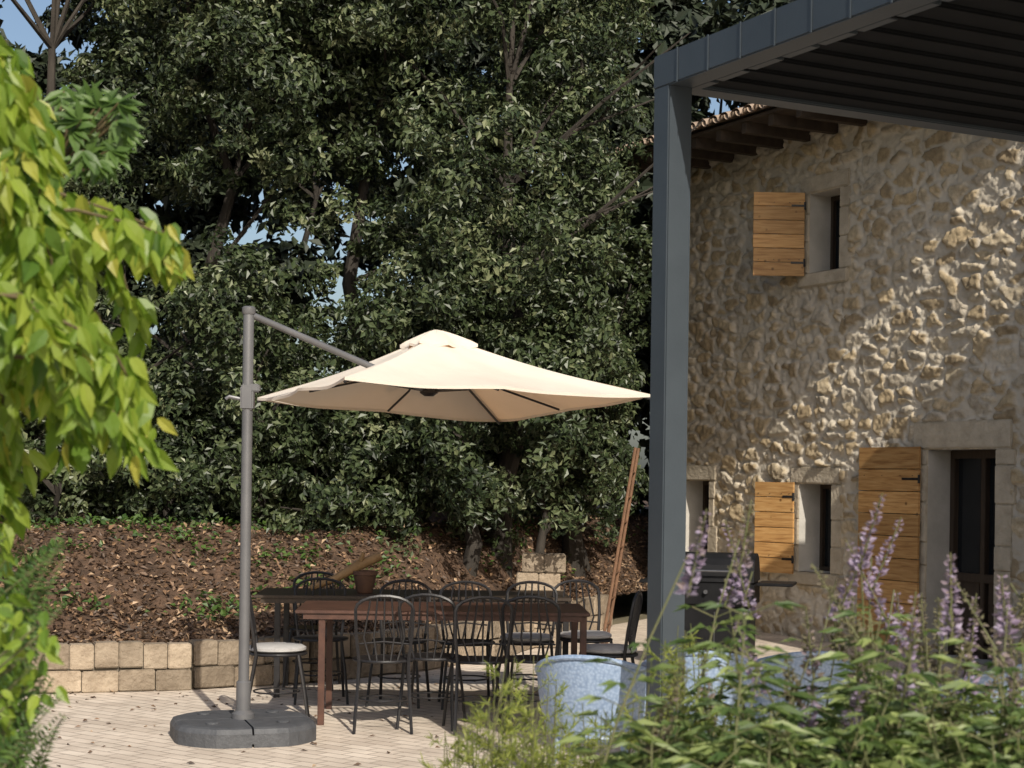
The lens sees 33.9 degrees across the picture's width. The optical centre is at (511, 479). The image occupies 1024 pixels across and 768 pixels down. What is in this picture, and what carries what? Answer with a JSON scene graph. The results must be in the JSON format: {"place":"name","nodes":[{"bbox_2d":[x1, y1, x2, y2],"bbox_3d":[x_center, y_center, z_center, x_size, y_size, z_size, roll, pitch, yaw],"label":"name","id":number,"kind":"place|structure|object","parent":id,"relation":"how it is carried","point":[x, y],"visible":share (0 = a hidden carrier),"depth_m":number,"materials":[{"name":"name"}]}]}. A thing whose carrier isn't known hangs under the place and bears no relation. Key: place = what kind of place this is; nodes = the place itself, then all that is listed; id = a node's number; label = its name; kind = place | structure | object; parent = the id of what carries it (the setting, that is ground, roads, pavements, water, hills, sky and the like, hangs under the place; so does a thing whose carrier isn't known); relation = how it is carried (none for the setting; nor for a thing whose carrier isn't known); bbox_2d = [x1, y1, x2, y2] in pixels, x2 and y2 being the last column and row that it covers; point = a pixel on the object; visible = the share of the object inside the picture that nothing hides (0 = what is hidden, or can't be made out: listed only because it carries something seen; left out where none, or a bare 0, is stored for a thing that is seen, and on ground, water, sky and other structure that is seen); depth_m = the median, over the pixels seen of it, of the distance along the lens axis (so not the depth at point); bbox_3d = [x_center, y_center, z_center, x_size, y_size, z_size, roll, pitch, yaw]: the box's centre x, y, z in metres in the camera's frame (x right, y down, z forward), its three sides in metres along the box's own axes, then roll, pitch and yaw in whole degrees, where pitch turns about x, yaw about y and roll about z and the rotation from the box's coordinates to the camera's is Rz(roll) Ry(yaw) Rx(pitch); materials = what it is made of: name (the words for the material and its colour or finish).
{"place":"outdoors","nodes":[
{"label":"outdoors","id":0,"kind":"place"},
{"bbox_2d":[0,495,648,642],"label":"earth bank","id":1,"kind":"structure","parent":0,"point":[443,562],"depth_m":14.42,"materials":[{"name":"brown soil"}]},
{"bbox_2d":[6,40,25,51],"bbox_3d":[-9.396,-3.995,22.270,7.688,10.544,6.771,1,0,0],"label":"distant tree","id":2,"kind":"object","parent":1,"relation":"on","point":[10,44],"depth_m":20.83,"materials":[{"name":"green plant"}]},
{"bbox_2d":[0,240,81,524],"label":"holm oak tree","id":3,"kind":"object","parent":1,"relation":"on","point":[41,448],"visible":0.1,"depth_m":15.26,"materials":[{"name":"green plant"}]},
{"bbox_2d":[3,93,147,397],"bbox_3d":[-6.448,-3.017,16.433,5.141,8.686,5.042,1,0,0],"label":"holm oak tree","id":4,"kind":"object","parent":1,"relation":"on","point":[106,193],"visible":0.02,"depth_m":17.71,"materials":[{"name":"green plant"}]},
{"bbox_2d":[1,404,166,524],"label":"holm oak shrub","id":5,"kind":"object","parent":1,"relation":"on","point":[63,478],"visible":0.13,"depth_m":15.51,"materials":[{"name":"green plant"}]},
{"bbox_2d":[0,0,288,525],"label":"holm oak tree","id":6,"kind":"object","parent":1,"relation":"on","point":[59,34],"visible":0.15,"depth_m":16.22,"materials":[{"name":"green plant"}]},
{"bbox_2d":[0,0,325,513],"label":"distant tree","id":7,"kind":"object","parent":1,"relation":"on","point":[194,220],"visible":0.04,"depth_m":25.02,"materials":[{"name":"green plant"}]},
{"bbox_2d":[140,371,319,525],"bbox_3d":[-2.845,0.164,15.964,2.001,2.433,1.556,1,0,17],"label":"holm oak shrub","id":8,"kind":"object","parent":1,"relation":"on","point":[231,461],"visible":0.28,"depth_m":15.61,"materials":[{"name":"green plant"}]},
{"bbox_2d":[58,0,420,520],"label":"holm oak tree","id":9,"kind":"object","parent":1,"relation":"on","point":[291,151],"visible":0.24,"depth_m":16.79,"materials":[{"name":"green plant"}]},
{"bbox_2d":[81,224,431,530],"bbox_3d":[-2.296,-0.510,15.889,3.521,3.781,2.767,1,0,0],"label":"holm oak tree","id":10,"kind":"object","parent":1,"relation":"on","point":[224,326],"visible":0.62,"depth_m":15.45,"materials":[{"name":"green plant"}]},
{"bbox_2d":[96,0,530,512],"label":"distant tree","id":11,"kind":"object","parent":1,"relation":"on","point":[285,250],"visible":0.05,"depth_m":23.31,"materials":[{"name":"green plant"}]},
{"bbox_2d":[0,511,645,620],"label":"ivy ground cover","id":12,"kind":"object","parent":1,"relation":"on","point":[160,520],"visible":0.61,"depth_m":14.62,"materials":[{"name":"green plant"}]},
{"bbox_2d":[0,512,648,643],"bbox_3d":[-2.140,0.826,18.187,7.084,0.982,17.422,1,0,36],"label":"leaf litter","id":13,"kind":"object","parent":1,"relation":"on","point":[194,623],"visible":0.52,"depth_m":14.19,"materials":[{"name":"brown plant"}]},
{"bbox_2d":[228,410,435,536],"bbox_3d":[-1.758,0.247,15.759,1.755,2.297,1.680,1,0,-25],"label":"holm oak shrub","id":14,"kind":"object","parent":1,"relation":"on","point":[371,454],"visible":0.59,"depth_m":15.46,"materials":[{"name":"green plant"}]},
{"bbox_2d":[309,552,381,590],"bbox_3d":[-1.225,0.672,12.420,0.542,0.290,0.092,1,0,-15],"label":"wooden log","id":15,"kind":"object","parent":1,"relation":"on","point":[361,563],"visible":0.96,"depth_m":12.41,"materials":[{"name":"brown wood"}]},
{"bbox_2d":[118,0,638,525],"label":"holm oak tree","id":16,"kind":"object","parent":1,"relation":"on","point":[388,330],"visible":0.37,"depth_m":15.98,"materials":[{"name":"green plant"}]},
{"bbox_2d":[309,418,526,543],"bbox_3d":[-0.944,0.381,16.265,2.194,2.047,1.932,1,0,0],"label":"holm oak shrub","id":17,"kind":"object","parent":1,"relation":"on","point":[483,442],"visible":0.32,"depth_m":15.87,"materials":[{"name":"green plant"}]},
{"bbox_2d":[252,223,636,576],"bbox_3d":[-0.657,-0.549,16.103,3.845,3.914,2.731,1,0,0],"label":"holm oak tree","id":18,"kind":"object","parent":1,"relation":"on","point":[440,439],"visible":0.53,"depth_m":15.55,"materials":[{"name":"green plant"}]},
{"bbox_2d":[261,0,703,578],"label":"holm oak tree","id":19,"kind":"object","parent":1,"relation":"on","point":[523,284],"visible":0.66,"depth_m":16.28,"materials":[{"name":"green plant"}]},
{"bbox_2d":[322,0,718,516],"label":"distant tree","id":20,"kind":"object","parent":1,"relation":"on","point":[673,29],"visible":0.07,"depth_m":23.56,"materials":[{"name":"green plant"}]},
{"bbox_2d":[431,0,662,579],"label":"holm oak tree","id":21,"kind":"object","parent":1,"relation":"on","point":[640,264],"visible":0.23,"depth_m":18.20,"materials":[{"name":"green plant"}]},
{"bbox_2d":[484,408,631,553],"bbox_3d":[0.442,0.258,17.941,2.010,2.314,1.677,1,0,-45],"label":"holm oak shrub","id":22,"kind":"object","parent":1,"relation":"on","point":[580,486],"visible":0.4,"depth_m":17.81,"materials":[{"name":"green plant"}]},
{"bbox_2d":[527,364,649,573],"bbox_3d":[0.928,0.052,19.043,1.612,2.754,1.776,1,0,0],"label":"holm oak shrub","id":23,"kind":"object","parent":1,"relation":"on","point":[640,476],"visible":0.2,"depth_m":18.72,"materials":[{"name":"green plant"}]},
{"bbox_2d":[512,0,795,518],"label":"distant tree","id":24,"kind":"object","parent":1,"relation":"on","point":[726,14],"visible":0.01,"depth_m":22.73,"materials":[{"name":"green plant"}]},
{"bbox_2d":[0,0,750,486],"label":"sky","id":25,"kind":"structure","parent":0,"point":[16,28],"materials":[{"name":"blue"}]},
{"bbox_2d":[14,619,998,767],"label":"terrace paving","id":26,"kind":"structure","parent":0,"point":[339,744],"depth_m":10.88,"materials":[{"name":"stone"}]},
{"bbox_2d":[0,532,67,767],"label":"fern shrub","id":27,"kind":"object","parent":26,"relation":"on","point":[13,750],"visible":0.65,"depth_m":3.54,"materials":[{"name":"green plant"}]},
{"bbox_2d":[0,579,69,740],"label":"yellow green shrub","id":28,"kind":"object","parent":26,"relation":"on","point":[11,650],"visible":0.94,"depth_m":3.26,"materials":[{"name":"green plant"}]},
{"bbox_2d":[43,79,146,187],"bbox_3d":[-1.181,0.254,4.368,0.626,2.662,0.391,1,0,18],"label":"fig sapling","id":29,"kind":"object","parent":26,"relation":"on","point":[93,158],"visible":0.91,"depth_m":4.23,"materials":[{"name":"green plant"}]},
{"bbox_2d":[0,35,194,578],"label":"persimmon tree","id":30,"kind":"object","parent":26,"relation":"on","point":[69,373],"visible":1,"depth_m":3.43,"materials":[{"name":"green plant"}]},
{"bbox_2d":[249,592,309,716],"bbox_3d":[-1.537,1.143,10.980,0.442,0.877,0.400,1,0,-7],"label":"bistro chair","id":31,"kind":"object","parent":26,"relation":"on","point":[274,649],"visible":0.84,"depth_m":10.84,"materials":[{"name":"black metal"}]},
{"bbox_2d":[26,673,537,766],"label":"fallen leaves","id":32,"kind":"object","parent":26,"relation":"on","point":[357,763],"visible":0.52,"depth_m":11.37,"materials":[{"name":"brown plant"}]},
{"bbox_2d":[282,571,341,690],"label":"bistro chair","id":33,"kind":"object","parent":26,"relation":"on","point":[302,628],"visible":0.44,"depth_m":12.93,"materials":[{"name":"black metal"}]},
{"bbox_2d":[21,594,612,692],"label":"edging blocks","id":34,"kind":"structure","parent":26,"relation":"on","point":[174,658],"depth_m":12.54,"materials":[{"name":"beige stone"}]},
{"bbox_2d":[292,577,348,704],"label":"bistro chair","id":35,"kind":"object","parent":26,"relation":"on","point":[340,638],"visible":0.71,"depth_m":12.12,"materials":[{"name":"black metal"}]},
{"bbox_2d":[48,615,594,687],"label":"retaining wall","id":36,"kind":"structure","parent":26,"relation":"on","point":[117,668],"depth_m":12.47,"materials":[{"name":"beige stone"}]},
{"bbox_2d":[352,594,414,734],"bbox_3d":[-0.816,1.153,10.680,0.400,0.877,0.442,1,0,-5],"label":"bistro chair","id":37,"kind":"object","parent":26,"relation":"on","point":[380,659],"visible":1,"depth_m":10.51,"materials":[{"name":"black metal"}]},
{"bbox_2d":[365,579,430,708],"bbox_3d":[-0.796,1.153,11.900,0.400,0.877,0.442,1,0,8],"label":"bistro chair","id":38,"kind":"object","parent":26,"relation":"on","point":[381,674],"visible":0.63,"depth_m":12.04,"materials":[{"name":"black metal"}]},
{"bbox_2d":[170,306,649,748],"bbox_3d":[-0.819,0.269,10.770,2.796,2.640,1.927,1,0,-30],"label":"cantilever umbrella","id":39,"kind":"object","parent":26,"relation":"on","point":[439,374],"visible":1,"depth_m":10.52,"materials":[{"name":"fabric"}]},
{"bbox_2d":[254,588,571,697],"bbox_3d":[-0.734,1.217,12.546,2.300,0.746,0.800,1,0,-2],"label":"metal table","id":40,"kind":"object","parent":26,"relation":"on","point":[279,596],"visible":0.64,"depth_m":12.22,"materials":[{"name":"brown metal"}]},
{"bbox_2d":[352,570,377,593],"bbox_3d":[-1.091,0.755,12.450,0.190,0.165,0.190,1,0,0],"label":"terracotta pot","id":41,"kind":"object","parent":40,"relation":"on","point":[364,580],"visible":1,"depth_m":12.39,"materials":[{"name":"brown ceramic"}]},
{"bbox_2d":[395,593,466,731],"bbox_3d":[-0.516,1.157,10.860,0.400,0.877,0.442,1,0,9],"label":"bistro chair","id":42,"kind":"object","parent":26,"relation":"on","point":[429,656],"visible":0.86,"depth_m":10.70,"materials":[{"name":"black metal"}]},
{"bbox_2d":[295,601,589,724],"bbox_3d":[-0.465,1.221,11.243,1.900,0.746,0.850,1,0,-2],"label":"metal table","id":43,"kind":"object","parent":26,"relation":"on","point":[330,611],"visible":0.77,"depth_m":10.88,"materials":[{"name":"brown metal"}]},
{"bbox_2d":[438,581,496,709],"bbox_3d":[-0.316,1.159,11.851,0.400,0.877,0.442,1,0,-6],"label":"bistro chair","id":44,"kind":"object","parent":26,"relation":"on","point":[460,641],"visible":0.69,"depth_m":11.99,"materials":[{"name":"black metal"}]},
{"bbox_2d":[442,596,513,734],"bbox_3d":[-0.216,1.161,10.700,0.400,0.877,0.442,1,0,-11],"label":"bistro chair","id":45,"kind":"object","parent":26,"relation":"on","point":[478,660],"visible":0.94,"depth_m":10.54,"materials":[{"name":"black metal"}]},
{"bbox_2d":[493,581,557,706],"bbox_3d":[0.104,1.165,11.950,0.400,0.877,0.442,1,0,11],"label":"bistro chair","id":46,"kind":"object","parent":26,"relation":"on","point":[526,637],"visible":0.53,"depth_m":12.05,"materials":[{"name":"black metal"}]},
{"bbox_2d":[499,595,560,730],"bbox_3d":[0.134,1.166,10.800,0.400,0.877,0.442,1,0,6],"label":"bistro chair","id":47,"kind":"object","parent":26,"relation":"on","point":[527,659],"visible":0.64,"depth_m":10.63,"materials":[{"name":"black metal"}]},
{"bbox_2d":[516,553,565,647],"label":"block pier","id":48,"kind":"structure","parent":26,"relation":"on","point":[548,568],"depth_m":15.95,"materials":[{"name":"beige stone"}]},
{"bbox_2d":[552,579,614,658],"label":"bistro chair","id":49,"kind":"object","parent":26,"relation":"on","point":[596,636],"visible":0.51,"depth_m":12.31,"materials":[{"name":"black metal"}]},
{"bbox_2d":[534,655,645,767],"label":"planter","id":50,"kind":"object","parent":26,"relation":"on","point":[584,679],"visible":0.42,"depth_m":7.86,"materials":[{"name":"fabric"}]},
{"bbox_2d":[418,623,767,767],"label":"fennel plant","id":51,"kind":"object","parent":26,"relation":"on","point":[497,759],"visible":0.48,"depth_m":4.41,"materials":[{"name":"green plant"}]},
{"bbox_2d":[579,591,642,663],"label":"bistro chair","id":52,"kind":"object","parent":26,"relation":"on","point":[612,650],"visible":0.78,"depth_m":11.07,"materials":[{"name":"black metal"}]},
{"bbox_2d":[603,447,639,642],"bbox_3d":[1.037,0.649,16.225,0.126,1.940,0.951,1,0,30],"label":"wooden pole","id":53,"kind":"object","parent":26,"relation":"on","point":[628,497],"visible":0.9,"depth_m":16.25,"materials":[{"name":"brown wood"}]},
{"bbox_2d":[641,650,756,732],"bbox_3d":[0.941,1.219,8.381,0.629,0.796,0.595,1,0,6],"label":"blue armchair","id":54,"kind":"object","parent":26,"relation":"on","point":[713,672],"visible":0.12,"depth_m":8.13,"materials":[{"name":"fabric"}]},
{"bbox_2d":[639,552,796,658],"bbox_3d":[1.756,1.122,14.367,1.300,1.005,0.569,1,0,14],"label":"gas barbecue","id":55,"kind":"object","parent":26,"relation":"on","point":[714,571],"visible":0.44,"depth_m":14.19,"materials":[{"name":"black metal"}]},
{"bbox_2d":[552,493,1023,767],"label":"chaste tree shrub","id":56,"kind":"object","parent":26,"relation":"on","point":[852,736],"visible":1,"depth_m":3.60,"materials":[{"name":"green plant"}]},
{"bbox_2d":[754,651,855,750],"bbox_3d":[1.426,1.226,8.431,0.629,0.796,0.595,1,0,-9],"label":"blue armchair","id":57,"kind":"object","parent":26,"relation":"on","point":[826,668],"visible":0.09,"depth_m":8.19,"materials":[{"name":"fabric"}]},
{"bbox_2d":[646,0,1023,733],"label":"pergola","id":58,"kind":"object","parent":26,"relation":"on","point":[956,66],"visible":1,"depth_m":7.42,"materials":[{"name":"metal"}]},
{"bbox_2d":[686,120,1023,666],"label":"front wall","id":59,"kind":"structure","parent":26,"relation":"on","point":[918,316],"depth_m":16.70,"materials":[{"name":"stone"}]},
{"bbox_2d":[754,482,794,573],"bbox_3d":[2.768,0.499,17.700,0.053,0.953,0.535,1,0,-41],"label":"shutter","id":60,"kind":"object","parent":59,"relation":"attached to","point":[780,497],"visible":0.9,"depth_m":17.67,"materials":[{"name":"brown wood"}]},
{"bbox_2d":[753,192,805,275],"bbox_3d":[2.769,-2.547,17.408,0.545,0.863,0.053,1,0,0],"label":"shutter","id":61,"kind":"object","parent":59,"relation":"attached to","point":[773,226],"visible":1,"depth_m":17.39,"materials":[{"name":"brown wood"}]},
{"bbox_2d":[686,168,1017,665],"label":"dressed stone frames","id":62,"kind":"structure","parent":59,"relation":"attached to","point":[997,433],"depth_m":15.87,"materials":[{"name":"beige stone"}]},
{"bbox_2d":[685,188,995,663],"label":"window reveals","id":63,"kind":"structure","parent":62,"relation":"in","point":[938,517],"depth_m":17.42,"materials":[{"name":"beige paint"}]},
{"bbox_2d":[702,195,995,658],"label":"window frames","id":64,"kind":"structure","parent":63,"relation":"in","point":[981,584],"depth_m":15.72,"materials":[{"name":"black metal"}]},
{"bbox_2d":[707,201,995,594],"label":"window panes","id":65,"kind":"object","parent":64,"relation":"in","point":[969,520],"visible":0.26,"depth_m":15.75,"materials":[{"name":"black glass"}]},
{"bbox_2d":[857,447,920,648],"bbox_3d":[3.624,0.641,16.164,0.053,1.913,0.865,1,0,-29],"label":"door shutter","id":66,"kind":"object","parent":59,"relation":"attached to","point":[884,470],"depth_m":16.09,"materials":[{"name":"brown wood"}]},
{"bbox_2d":[930,664,1023,748],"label":"blue armchair","id":67,"kind":"object","parent":26,"relation":"on","point":[984,679],"visible":0.05,"depth_m":7.83,"materials":[{"name":"fabric"}]},
{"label":"side walls","id":68,"kind":"object","parent":26,"relation":"on","visible":0},
{"bbox_2d":[605,104,866,172],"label":"roof","id":69,"kind":"structure","parent":68,"relation":"on","point":[747,130],"depth_m":17.38,"materials":[{"name":"ceramic"}]},
{"bbox_2d":[609,591,646,624],"bbox_3d":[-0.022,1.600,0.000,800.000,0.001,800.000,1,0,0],"label":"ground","id":70,"kind":"structure","parent":0,"point":[622,608],"depth_m":21.23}
]}

